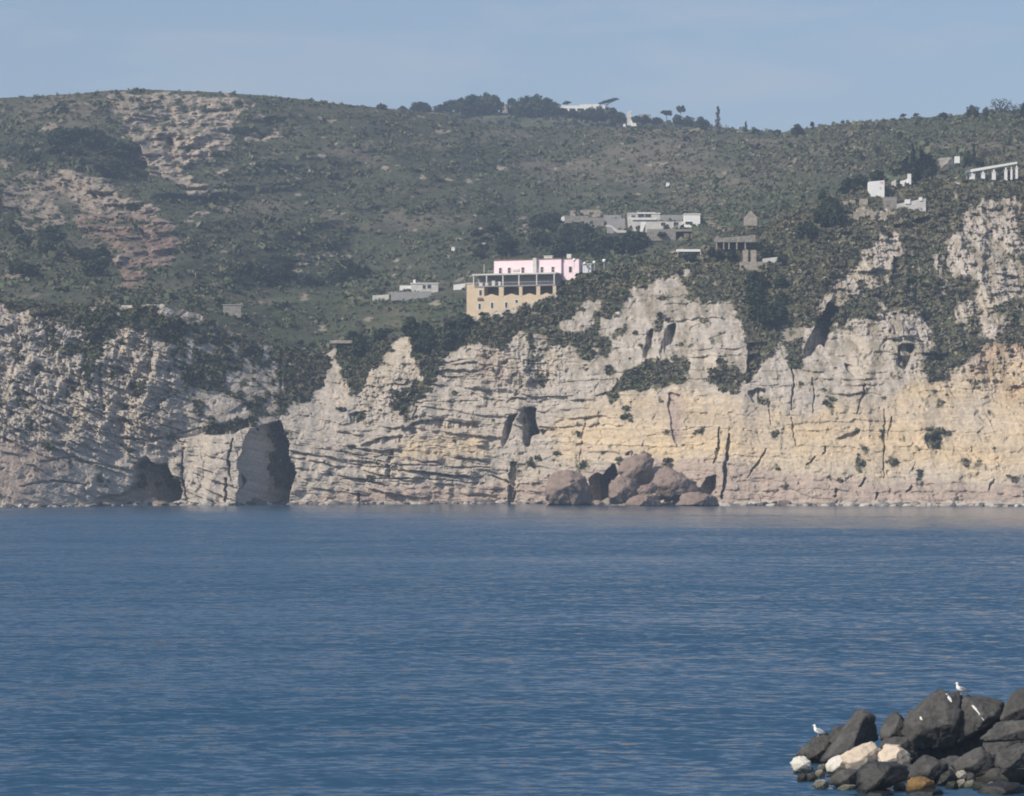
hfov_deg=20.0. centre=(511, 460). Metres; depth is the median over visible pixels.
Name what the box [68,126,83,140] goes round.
evergreen tree
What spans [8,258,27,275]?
evergreen tree
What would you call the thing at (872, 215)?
stone wall
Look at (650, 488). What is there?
fallen boulder
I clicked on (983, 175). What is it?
pergola
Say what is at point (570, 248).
evergreen tree
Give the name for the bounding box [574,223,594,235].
evergreen tree
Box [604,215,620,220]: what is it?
grey house
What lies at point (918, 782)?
ochre rock
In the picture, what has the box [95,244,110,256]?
evergreen tree
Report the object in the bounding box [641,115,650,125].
evergreen tree
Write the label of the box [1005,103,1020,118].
bare tree
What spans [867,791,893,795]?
wet ledge
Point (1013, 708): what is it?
breakwater block
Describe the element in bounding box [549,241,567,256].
evergreen tree
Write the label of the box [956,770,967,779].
rubble stone
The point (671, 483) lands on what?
fallen boulder
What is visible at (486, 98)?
evergreen tree
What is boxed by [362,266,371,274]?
evergreen tree
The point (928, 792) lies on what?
wet ledge
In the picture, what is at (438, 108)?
evergreen tree
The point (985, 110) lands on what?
evergreen tree
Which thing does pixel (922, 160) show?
conifer tree
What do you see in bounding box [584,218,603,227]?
stone house
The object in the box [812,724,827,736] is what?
gull
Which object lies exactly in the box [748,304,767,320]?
evergreen tree
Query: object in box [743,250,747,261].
gate pillar
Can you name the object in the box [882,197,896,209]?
stone wall
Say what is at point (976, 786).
rubble stone
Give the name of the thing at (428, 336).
evergreen tree
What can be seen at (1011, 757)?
breakwater block
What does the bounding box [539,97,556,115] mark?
evergreen tree
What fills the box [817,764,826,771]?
rubble stone
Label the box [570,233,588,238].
evergreen tree
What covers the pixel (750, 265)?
garden wall
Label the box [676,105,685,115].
pine tree
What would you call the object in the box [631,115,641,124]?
evergreen tree
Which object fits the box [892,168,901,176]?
evergreen tree
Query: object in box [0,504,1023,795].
sea
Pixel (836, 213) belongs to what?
evergreen tree
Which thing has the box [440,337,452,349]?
evergreen tree
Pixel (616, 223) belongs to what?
courtyard wall
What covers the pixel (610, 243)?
evergreen tree
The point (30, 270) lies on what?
evergreen tree
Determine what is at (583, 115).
evergreen tree
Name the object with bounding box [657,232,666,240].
pine tree
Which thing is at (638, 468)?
fallen boulder
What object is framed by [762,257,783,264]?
garden wall
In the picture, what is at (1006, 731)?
breakwater block
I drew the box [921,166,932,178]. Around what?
evergreen tree
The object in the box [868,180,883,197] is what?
cube house
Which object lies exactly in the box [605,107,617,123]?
evergreen tree
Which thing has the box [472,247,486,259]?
evergreen tree
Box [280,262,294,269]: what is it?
pine tree
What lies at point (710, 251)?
evergreen tree
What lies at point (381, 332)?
evergreen tree
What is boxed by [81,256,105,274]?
evergreen tree
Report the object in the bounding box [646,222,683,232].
arched house
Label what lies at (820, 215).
evergreen tree
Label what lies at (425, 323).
evergreen tree
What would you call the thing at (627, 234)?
evergreen tree
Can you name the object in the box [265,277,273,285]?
evergreen tree
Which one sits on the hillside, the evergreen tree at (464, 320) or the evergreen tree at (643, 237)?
the evergreen tree at (643, 237)
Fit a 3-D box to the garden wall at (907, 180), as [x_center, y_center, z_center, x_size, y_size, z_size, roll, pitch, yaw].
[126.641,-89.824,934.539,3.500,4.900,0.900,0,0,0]
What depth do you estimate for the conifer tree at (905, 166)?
971.43 m
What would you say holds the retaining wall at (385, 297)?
on the hillside
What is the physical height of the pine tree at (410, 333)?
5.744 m
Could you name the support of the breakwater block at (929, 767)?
in the sea
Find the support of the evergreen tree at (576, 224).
on the hillside
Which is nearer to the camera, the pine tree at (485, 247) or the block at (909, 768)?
the block at (909, 768)
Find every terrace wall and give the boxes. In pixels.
[647,229,691,240]
[676,231,691,239]
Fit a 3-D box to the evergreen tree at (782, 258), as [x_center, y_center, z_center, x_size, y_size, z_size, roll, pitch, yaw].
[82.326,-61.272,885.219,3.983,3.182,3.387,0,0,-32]
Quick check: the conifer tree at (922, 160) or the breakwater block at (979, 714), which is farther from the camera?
the conifer tree at (922, 160)
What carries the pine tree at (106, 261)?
on the hillside
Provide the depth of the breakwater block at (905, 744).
116.93 m
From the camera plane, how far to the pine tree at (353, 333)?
896.41 m
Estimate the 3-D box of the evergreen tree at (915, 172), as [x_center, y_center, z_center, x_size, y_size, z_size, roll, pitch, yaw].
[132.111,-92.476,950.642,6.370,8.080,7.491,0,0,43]
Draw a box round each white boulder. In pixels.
[789,756,813,772]
[812,779,828,788]
[825,755,845,773]
[838,784,855,790]
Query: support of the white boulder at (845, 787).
on the sea
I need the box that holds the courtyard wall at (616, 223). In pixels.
[607,218,624,233]
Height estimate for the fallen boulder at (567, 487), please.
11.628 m
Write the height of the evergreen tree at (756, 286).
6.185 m
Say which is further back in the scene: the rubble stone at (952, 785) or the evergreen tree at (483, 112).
the evergreen tree at (483, 112)
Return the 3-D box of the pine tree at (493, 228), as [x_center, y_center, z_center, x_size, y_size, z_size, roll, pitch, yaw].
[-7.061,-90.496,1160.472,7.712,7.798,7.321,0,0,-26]
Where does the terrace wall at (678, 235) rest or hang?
on the hillside
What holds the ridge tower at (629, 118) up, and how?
on the hill
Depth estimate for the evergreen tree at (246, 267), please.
1067.18 m
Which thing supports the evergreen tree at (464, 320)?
on the cliff
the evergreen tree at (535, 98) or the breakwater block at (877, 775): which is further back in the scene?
the evergreen tree at (535, 98)
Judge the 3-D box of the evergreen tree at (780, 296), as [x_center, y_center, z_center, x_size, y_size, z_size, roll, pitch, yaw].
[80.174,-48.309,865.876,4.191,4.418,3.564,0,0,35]
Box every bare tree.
[976,147,987,158]
[989,98,1011,117]
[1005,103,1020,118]
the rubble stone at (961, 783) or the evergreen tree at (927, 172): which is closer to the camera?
the rubble stone at (961, 783)
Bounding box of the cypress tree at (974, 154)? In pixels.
[972,144,975,167]
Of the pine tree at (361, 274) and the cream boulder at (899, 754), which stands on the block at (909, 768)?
the cream boulder at (899, 754)
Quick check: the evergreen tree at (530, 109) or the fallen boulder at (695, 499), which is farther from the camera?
the evergreen tree at (530, 109)
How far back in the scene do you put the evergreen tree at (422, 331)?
876.77 m
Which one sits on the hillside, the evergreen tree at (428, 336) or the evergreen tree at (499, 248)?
the evergreen tree at (499, 248)
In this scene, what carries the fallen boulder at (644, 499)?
in the sea
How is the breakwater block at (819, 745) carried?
in the sea
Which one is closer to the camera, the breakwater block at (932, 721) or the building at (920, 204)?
the breakwater block at (932, 721)
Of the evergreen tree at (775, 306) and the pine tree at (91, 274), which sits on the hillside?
the pine tree at (91, 274)
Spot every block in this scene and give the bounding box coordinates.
[795,743,807,756]
[806,733,830,762]
[819,709,878,763]
[829,726,843,742]
[829,768,857,786]
[856,761,908,793]
[879,711,904,740]
[879,736,915,757]
[902,689,961,750]
[902,764,912,781]
[907,755,948,779]
[910,754,917,763]
[915,723,995,759]
[934,769,957,785]
[938,157,953,172]
[941,756,958,773]
[950,747,994,775]
[957,695,1004,742]
[965,766,1023,783]
[980,720,1023,742]
[982,740,1023,764]
[995,743,1023,769]
[996,689,1023,722]
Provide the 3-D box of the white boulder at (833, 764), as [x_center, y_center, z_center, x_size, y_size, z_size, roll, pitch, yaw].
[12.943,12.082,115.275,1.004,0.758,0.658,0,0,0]
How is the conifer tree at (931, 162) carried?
on the cliff
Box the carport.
[676,249,700,257]
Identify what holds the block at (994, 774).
on the sea
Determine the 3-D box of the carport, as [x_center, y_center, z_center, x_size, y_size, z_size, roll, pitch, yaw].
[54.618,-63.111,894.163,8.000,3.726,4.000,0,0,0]
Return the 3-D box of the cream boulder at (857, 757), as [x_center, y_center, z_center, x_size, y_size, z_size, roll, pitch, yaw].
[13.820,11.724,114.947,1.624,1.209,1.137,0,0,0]
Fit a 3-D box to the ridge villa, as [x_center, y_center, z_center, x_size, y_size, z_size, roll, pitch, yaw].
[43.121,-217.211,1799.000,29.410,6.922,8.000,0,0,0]
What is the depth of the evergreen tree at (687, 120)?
1702.45 m
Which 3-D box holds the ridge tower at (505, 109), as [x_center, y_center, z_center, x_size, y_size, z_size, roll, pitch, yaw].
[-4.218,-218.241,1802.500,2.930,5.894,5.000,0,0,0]
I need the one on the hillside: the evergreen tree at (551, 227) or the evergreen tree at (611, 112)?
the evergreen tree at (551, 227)
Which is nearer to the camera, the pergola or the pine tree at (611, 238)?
the pergola
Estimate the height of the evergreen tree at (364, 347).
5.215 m
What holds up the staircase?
on the hillside
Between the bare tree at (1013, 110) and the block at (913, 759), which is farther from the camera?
the bare tree at (1013, 110)
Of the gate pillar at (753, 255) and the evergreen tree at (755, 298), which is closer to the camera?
the evergreen tree at (755, 298)
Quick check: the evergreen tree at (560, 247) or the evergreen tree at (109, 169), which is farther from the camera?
the evergreen tree at (109, 169)
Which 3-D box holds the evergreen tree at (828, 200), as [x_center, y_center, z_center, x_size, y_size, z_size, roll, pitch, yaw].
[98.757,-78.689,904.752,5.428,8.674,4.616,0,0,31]
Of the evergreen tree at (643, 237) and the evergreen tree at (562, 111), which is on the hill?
the evergreen tree at (562, 111)
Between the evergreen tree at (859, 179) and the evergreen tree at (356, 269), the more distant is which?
the evergreen tree at (356, 269)
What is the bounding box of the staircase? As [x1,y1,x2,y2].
[629,219,645,231]
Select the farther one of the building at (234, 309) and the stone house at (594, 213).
the stone house at (594, 213)
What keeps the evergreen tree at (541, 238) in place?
on the hillside
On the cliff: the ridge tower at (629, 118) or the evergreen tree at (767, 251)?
the evergreen tree at (767, 251)
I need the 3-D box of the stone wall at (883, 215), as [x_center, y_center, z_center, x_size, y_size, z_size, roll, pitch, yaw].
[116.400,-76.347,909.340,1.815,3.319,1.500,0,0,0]
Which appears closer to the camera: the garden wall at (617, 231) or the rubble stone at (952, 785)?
the rubble stone at (952, 785)
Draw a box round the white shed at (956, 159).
[954,156,959,163]
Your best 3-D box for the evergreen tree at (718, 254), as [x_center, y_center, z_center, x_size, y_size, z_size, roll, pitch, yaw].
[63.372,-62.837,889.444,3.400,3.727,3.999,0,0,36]
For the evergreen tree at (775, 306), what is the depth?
858.21 m
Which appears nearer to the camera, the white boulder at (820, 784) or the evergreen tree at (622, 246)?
the white boulder at (820, 784)
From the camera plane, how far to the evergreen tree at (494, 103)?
1777.95 m
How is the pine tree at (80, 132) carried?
on the hillside
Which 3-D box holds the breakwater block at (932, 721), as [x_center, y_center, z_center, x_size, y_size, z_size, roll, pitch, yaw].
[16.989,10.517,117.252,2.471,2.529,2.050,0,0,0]
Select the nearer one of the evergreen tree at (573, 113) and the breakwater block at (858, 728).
the breakwater block at (858, 728)
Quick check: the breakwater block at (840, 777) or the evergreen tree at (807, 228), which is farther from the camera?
the evergreen tree at (807, 228)
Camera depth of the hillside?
1214.04 m
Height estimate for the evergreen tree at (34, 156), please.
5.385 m
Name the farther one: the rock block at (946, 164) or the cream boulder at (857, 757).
the rock block at (946, 164)
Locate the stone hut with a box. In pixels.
[744,211,756,225]
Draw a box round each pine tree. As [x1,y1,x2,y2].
[8,226,24,242]
[43,226,58,232]
[45,232,66,250]
[66,249,85,265]
[69,128,88,144]
[82,131,97,136]
[84,272,97,279]
[93,164,104,174]
[100,259,109,273]
[126,145,138,160]
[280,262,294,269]
[339,259,353,271]
[347,331,358,336]
[357,272,365,281]
[385,328,393,336]
[404,330,419,340]
[445,320,456,328]
[470,228,486,245]
[478,243,489,249]
[485,225,503,238]
[497,239,519,257]
[529,216,544,228]
[529,218,549,231]
[556,236,573,244]
[559,231,571,235]
[598,98,618,106]
[607,236,619,248]
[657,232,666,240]
[660,110,672,123]
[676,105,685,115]
[758,316,775,331]
[766,310,783,327]
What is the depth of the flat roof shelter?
890.14 m
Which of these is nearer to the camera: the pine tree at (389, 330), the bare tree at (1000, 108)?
the pine tree at (389, 330)
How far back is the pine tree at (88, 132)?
1234.02 m
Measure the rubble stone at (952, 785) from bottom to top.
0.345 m
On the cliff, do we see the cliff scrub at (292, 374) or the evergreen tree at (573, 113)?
the cliff scrub at (292, 374)
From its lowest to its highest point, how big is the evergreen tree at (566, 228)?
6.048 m
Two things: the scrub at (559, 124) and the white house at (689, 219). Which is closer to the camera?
the white house at (689, 219)
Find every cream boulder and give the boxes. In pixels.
[840,741,880,769]
[877,744,910,764]
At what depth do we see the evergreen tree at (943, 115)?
1263.24 m
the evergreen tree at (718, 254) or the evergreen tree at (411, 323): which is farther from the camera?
the evergreen tree at (718, 254)
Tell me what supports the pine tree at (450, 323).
on the cliff
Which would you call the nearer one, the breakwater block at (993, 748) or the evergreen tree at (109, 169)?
the breakwater block at (993, 748)
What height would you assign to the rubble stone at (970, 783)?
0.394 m
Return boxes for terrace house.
[400,286,410,290]
[410,280,438,292]
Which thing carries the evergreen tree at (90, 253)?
on the hillside
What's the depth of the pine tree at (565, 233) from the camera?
1122.11 m
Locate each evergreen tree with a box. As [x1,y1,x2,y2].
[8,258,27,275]
[16,234,33,244]
[19,264,40,277]
[25,152,40,160]
[39,237,56,253]
[45,126,69,144]
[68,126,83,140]
[79,247,98,261]
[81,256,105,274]
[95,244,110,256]
[100,163,119,176]
[241,261,253,275]
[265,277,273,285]
[281,269,293,280]
[288,270,297,280]
[300,274,315,285]
[313,276,325,285]
[327,265,348,275]
[327,269,345,284]
[349,264,364,275]
[351,334,367,347]
[354,342,370,355]
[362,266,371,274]
[372,328,386,339]
[401,316,419,333]
[409,101,432,111]
[411,337,425,351]
[415,325,434,338]
[415,326,433,336]
[418,333,433,345]
[420,321,432,327]
[421,340,434,355]
[433,104,443,112]
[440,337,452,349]
[441,327,457,344]
[442,99,457,114]
[450,97,470,116]
[454,326,466,342]
[456,313,475,329]
[460,104,494,115]
[464,94,485,116]
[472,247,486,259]
[479,92,494,114]
[486,95,503,114]
[494,244,515,255]
[502,247,513,254]
[505,101,525,113]
[507,97,515,104]
[514,103,552,116]
[518,95,531,102]
[529,94,541,104]
[529,231,552,246]
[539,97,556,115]
[541,222,558,232]
[543,212,555,222]
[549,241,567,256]
[552,211,561,222]
[553,101,560,115]
[555,108,567,116]
[558,226,572,236]
[566,109,578,118]
[567,243,577,252]
[569,221,582,234]
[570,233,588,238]
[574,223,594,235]
[575,111,591,121]
[582,108,594,118]
[586,237,608,256]
[592,108,604,120]
[593,235,614,248]
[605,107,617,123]
[612,112,626,124]
[613,237,638,254]
[621,230,633,241]
[628,231,652,246]
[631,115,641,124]
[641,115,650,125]
[651,117,662,125]
[672,114,681,127]
[682,115,694,128]
[683,252,696,261]
[693,116,708,130]
[707,246,714,256]
[713,250,724,259]
[726,250,737,261]
[743,270,768,286]
[744,281,764,295]
[745,291,764,304]
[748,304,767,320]
[759,306,772,318]
[760,245,773,257]
[767,301,787,312]
[773,275,788,286]
[774,291,787,301]
[776,255,787,262]
[790,124,804,135]
[796,220,817,241]
[812,204,829,227]
[818,191,826,199]
[820,194,837,215]
[827,199,843,225]
[839,177,858,194]
[853,174,869,188]
[869,169,883,180]
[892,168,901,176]
[907,166,923,181]
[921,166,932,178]
[939,112,947,119]
[963,152,972,169]
[965,105,979,116]
[974,157,984,167]
[982,107,988,117]
[1019,103,1023,115]
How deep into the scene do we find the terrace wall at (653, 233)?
1061.45 m
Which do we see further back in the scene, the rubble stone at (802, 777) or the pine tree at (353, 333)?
the pine tree at (353, 333)
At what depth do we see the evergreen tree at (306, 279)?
1091.97 m
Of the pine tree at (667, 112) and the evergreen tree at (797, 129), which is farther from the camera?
the pine tree at (667, 112)
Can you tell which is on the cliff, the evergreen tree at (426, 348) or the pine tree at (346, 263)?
the evergreen tree at (426, 348)
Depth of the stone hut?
903.20 m
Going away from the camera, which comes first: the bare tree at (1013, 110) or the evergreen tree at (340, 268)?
the evergreen tree at (340, 268)
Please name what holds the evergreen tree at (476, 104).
on the hill
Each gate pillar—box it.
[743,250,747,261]
[751,250,755,261]
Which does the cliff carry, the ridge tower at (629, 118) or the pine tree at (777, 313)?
the pine tree at (777, 313)
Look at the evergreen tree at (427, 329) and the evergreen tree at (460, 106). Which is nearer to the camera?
the evergreen tree at (427, 329)
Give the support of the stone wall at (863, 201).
on the cliff
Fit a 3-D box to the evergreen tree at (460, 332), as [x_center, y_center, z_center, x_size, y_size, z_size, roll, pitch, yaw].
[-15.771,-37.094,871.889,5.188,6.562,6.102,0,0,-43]
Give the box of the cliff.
[0,172,1023,506]
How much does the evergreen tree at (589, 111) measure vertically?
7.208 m
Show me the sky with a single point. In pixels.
(780, 65)
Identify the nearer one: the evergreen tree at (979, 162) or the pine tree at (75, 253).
the evergreen tree at (979, 162)
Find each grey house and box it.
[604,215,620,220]
[660,215,683,221]
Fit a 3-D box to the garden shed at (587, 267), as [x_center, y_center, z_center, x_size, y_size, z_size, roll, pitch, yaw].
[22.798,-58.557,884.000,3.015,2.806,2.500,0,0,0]
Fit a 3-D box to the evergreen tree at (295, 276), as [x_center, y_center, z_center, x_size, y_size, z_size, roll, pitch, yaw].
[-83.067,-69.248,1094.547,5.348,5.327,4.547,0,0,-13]
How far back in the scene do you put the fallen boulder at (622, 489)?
806.09 m
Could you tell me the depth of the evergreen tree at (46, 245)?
1016.61 m
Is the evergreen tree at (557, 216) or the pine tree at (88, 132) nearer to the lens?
the evergreen tree at (557, 216)
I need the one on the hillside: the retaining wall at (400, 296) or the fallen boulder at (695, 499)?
the retaining wall at (400, 296)
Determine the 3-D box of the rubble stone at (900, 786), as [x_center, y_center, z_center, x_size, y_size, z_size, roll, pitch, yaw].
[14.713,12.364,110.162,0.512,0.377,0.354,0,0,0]
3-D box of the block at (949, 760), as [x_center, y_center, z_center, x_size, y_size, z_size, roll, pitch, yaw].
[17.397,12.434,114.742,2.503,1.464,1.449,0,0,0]
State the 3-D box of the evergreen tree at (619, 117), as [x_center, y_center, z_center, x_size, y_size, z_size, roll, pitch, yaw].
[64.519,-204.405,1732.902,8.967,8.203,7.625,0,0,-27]
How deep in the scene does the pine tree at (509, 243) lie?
1107.82 m
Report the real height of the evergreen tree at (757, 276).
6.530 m
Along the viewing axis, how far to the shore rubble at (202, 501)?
808.91 m
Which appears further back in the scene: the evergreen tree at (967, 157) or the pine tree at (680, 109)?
the pine tree at (680, 109)
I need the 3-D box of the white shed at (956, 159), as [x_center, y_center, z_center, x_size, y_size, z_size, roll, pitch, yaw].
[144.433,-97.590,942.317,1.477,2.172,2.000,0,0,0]
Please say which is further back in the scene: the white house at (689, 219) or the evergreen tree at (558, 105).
the evergreen tree at (558, 105)
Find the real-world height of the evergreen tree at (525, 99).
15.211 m
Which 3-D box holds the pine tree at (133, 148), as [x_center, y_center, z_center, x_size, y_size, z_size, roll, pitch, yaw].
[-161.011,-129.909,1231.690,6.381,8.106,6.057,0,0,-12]
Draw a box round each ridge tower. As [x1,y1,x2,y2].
[503,104,507,112]
[627,111,631,125]
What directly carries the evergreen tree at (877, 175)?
on the cliff
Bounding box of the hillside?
[0,89,1023,355]
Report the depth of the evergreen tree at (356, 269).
1101.79 m
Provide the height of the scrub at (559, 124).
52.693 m
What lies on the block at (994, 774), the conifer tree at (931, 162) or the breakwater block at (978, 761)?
the breakwater block at (978, 761)
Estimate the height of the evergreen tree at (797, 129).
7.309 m
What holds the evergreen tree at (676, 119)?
on the hill
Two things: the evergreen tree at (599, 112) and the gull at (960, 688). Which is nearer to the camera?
the gull at (960, 688)
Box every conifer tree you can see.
[901,157,909,175]
[908,143,917,171]
[917,149,932,172]
[923,154,938,175]
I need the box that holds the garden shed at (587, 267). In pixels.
[582,263,591,272]
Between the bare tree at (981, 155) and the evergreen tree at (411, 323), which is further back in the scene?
the bare tree at (981, 155)
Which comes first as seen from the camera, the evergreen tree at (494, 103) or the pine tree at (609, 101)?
the evergreen tree at (494, 103)
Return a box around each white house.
[627,212,660,227]
[683,214,700,227]
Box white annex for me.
[453,283,464,289]
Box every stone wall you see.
[853,211,858,219]
[857,210,871,215]
[859,198,867,205]
[871,212,874,219]
[881,211,886,218]
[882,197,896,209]
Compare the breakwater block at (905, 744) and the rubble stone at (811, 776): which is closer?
the rubble stone at (811, 776)
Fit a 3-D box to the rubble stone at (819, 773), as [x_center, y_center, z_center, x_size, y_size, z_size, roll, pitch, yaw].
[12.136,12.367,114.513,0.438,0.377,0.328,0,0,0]
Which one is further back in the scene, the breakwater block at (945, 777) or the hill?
the hill
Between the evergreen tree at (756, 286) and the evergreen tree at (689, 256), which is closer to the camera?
the evergreen tree at (756, 286)
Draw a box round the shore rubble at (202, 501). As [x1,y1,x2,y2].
[0,497,1023,507]
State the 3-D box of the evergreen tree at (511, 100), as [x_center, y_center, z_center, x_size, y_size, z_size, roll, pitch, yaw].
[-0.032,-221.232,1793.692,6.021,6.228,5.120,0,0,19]
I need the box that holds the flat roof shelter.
[714,235,755,251]
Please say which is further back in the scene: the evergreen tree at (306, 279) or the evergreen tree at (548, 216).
the evergreen tree at (548, 216)
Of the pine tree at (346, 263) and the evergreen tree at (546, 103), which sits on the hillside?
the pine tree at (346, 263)
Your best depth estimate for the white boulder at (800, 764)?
116.05 m
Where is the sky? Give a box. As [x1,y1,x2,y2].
[0,0,1023,132]
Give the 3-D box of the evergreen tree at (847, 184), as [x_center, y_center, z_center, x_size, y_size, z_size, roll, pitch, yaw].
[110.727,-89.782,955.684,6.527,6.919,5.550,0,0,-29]
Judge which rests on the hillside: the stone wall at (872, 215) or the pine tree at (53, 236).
the pine tree at (53, 236)
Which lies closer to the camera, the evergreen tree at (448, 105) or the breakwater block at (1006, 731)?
the breakwater block at (1006, 731)
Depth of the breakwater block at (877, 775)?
108.99 m
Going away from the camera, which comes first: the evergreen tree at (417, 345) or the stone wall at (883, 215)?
the evergreen tree at (417, 345)
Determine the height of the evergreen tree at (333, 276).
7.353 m
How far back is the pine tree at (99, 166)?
1184.12 m
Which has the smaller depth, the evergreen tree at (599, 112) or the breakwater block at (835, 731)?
the breakwater block at (835, 731)
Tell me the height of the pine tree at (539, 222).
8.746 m
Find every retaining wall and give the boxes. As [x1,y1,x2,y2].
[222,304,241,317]
[373,294,388,300]
[391,291,430,300]
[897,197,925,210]
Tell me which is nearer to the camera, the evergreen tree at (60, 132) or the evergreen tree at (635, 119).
the evergreen tree at (60, 132)
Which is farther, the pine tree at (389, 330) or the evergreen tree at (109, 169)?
the evergreen tree at (109, 169)
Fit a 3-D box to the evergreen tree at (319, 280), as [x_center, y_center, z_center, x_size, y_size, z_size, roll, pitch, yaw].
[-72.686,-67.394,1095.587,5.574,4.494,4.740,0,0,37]
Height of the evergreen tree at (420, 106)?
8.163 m
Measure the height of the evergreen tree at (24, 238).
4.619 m
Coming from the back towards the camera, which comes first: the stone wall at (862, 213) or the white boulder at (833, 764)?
the stone wall at (862, 213)
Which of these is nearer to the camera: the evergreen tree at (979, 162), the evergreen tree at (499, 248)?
the evergreen tree at (979, 162)
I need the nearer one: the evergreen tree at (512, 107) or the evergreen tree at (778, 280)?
the evergreen tree at (778, 280)
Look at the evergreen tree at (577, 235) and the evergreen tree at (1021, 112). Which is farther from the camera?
the evergreen tree at (1021, 112)
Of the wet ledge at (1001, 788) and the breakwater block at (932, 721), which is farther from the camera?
the breakwater block at (932, 721)
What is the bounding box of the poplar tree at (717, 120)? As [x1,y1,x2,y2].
[714,106,720,134]
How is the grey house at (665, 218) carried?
on the hillside
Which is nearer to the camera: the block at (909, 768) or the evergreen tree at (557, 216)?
the block at (909, 768)
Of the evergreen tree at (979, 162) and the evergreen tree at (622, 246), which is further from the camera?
the evergreen tree at (622, 246)
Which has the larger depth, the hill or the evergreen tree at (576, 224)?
the hill
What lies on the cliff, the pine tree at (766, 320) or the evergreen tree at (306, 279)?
the pine tree at (766, 320)
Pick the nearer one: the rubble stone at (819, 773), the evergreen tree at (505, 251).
the rubble stone at (819, 773)
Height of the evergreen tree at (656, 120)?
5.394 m
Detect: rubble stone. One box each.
[796,773,806,780]
[807,773,816,780]
[815,770,824,777]
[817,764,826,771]
[893,782,905,790]
[945,781,958,788]
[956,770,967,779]
[957,779,965,787]
[964,779,976,787]
[966,773,975,780]
[973,782,984,789]
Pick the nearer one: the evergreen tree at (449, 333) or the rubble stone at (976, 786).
the rubble stone at (976, 786)
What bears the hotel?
on the cliff
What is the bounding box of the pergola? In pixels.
[965,162,1017,180]
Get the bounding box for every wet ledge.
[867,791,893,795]
[906,788,942,795]
[978,781,1023,794]
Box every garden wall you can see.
[330,340,351,343]
[606,225,625,232]
[739,262,762,270]
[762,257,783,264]
[900,174,910,186]
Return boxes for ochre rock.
[906,776,935,792]
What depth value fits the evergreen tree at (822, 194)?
919.03 m
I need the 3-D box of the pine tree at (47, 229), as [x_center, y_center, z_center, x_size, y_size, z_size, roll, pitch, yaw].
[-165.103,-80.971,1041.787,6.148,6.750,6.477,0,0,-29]
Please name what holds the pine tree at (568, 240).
on the hillside
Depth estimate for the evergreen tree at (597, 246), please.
1056.86 m
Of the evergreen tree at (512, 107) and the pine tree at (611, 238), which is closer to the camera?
the pine tree at (611, 238)
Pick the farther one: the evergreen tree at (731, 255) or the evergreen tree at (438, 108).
the evergreen tree at (438, 108)
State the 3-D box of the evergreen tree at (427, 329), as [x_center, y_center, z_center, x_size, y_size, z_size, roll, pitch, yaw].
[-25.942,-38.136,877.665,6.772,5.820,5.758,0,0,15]
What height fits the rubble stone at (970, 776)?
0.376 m
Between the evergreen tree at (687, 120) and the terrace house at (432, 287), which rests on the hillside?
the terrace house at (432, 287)
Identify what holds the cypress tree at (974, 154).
on the cliff
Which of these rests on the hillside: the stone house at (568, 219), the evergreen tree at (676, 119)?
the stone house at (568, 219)
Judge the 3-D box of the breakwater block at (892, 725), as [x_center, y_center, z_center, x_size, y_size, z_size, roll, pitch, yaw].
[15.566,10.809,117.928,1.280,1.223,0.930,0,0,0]
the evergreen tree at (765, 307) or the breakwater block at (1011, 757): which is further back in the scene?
the evergreen tree at (765, 307)
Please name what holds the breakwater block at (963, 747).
in the sea
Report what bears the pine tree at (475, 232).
on the hillside
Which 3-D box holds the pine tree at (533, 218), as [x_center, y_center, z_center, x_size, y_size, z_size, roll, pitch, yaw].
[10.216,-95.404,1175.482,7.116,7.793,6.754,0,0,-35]
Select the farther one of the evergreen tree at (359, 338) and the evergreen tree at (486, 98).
the evergreen tree at (486, 98)
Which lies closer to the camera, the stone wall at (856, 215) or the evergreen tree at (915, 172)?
the stone wall at (856, 215)
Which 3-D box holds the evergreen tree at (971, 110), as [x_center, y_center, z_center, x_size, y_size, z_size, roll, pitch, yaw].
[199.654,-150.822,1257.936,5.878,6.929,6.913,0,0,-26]
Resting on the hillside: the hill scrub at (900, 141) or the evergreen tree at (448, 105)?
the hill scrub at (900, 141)
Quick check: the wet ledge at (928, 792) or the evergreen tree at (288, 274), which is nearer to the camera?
the wet ledge at (928, 792)
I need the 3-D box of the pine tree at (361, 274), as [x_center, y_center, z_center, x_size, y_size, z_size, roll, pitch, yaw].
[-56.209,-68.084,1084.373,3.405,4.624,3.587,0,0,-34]
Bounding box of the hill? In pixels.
[411,109,765,131]
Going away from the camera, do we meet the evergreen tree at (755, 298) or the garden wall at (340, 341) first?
the evergreen tree at (755, 298)
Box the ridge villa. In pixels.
[560,104,604,110]
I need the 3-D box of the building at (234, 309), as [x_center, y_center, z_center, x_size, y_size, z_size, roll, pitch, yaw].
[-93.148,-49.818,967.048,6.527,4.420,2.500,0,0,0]
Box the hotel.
[466,254,583,316]
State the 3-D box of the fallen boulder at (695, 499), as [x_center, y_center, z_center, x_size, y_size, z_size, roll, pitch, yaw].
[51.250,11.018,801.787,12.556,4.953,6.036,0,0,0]
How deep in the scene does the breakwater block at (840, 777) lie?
110.80 m
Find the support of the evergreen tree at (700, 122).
on the hill
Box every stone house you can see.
[564,216,587,222]
[580,210,599,216]
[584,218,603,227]
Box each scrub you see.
[0,87,1023,354]
[0,170,1023,488]
[395,105,782,132]
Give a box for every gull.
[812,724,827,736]
[955,682,970,694]
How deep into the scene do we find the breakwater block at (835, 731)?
119.51 m
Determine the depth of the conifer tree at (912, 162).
964.68 m
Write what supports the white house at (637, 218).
on the hillside
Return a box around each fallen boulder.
[545,470,592,504]
[608,475,637,504]
[618,452,653,484]
[625,493,662,505]
[637,483,656,494]
[651,466,698,501]
[675,492,719,505]
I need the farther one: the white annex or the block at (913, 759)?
the white annex

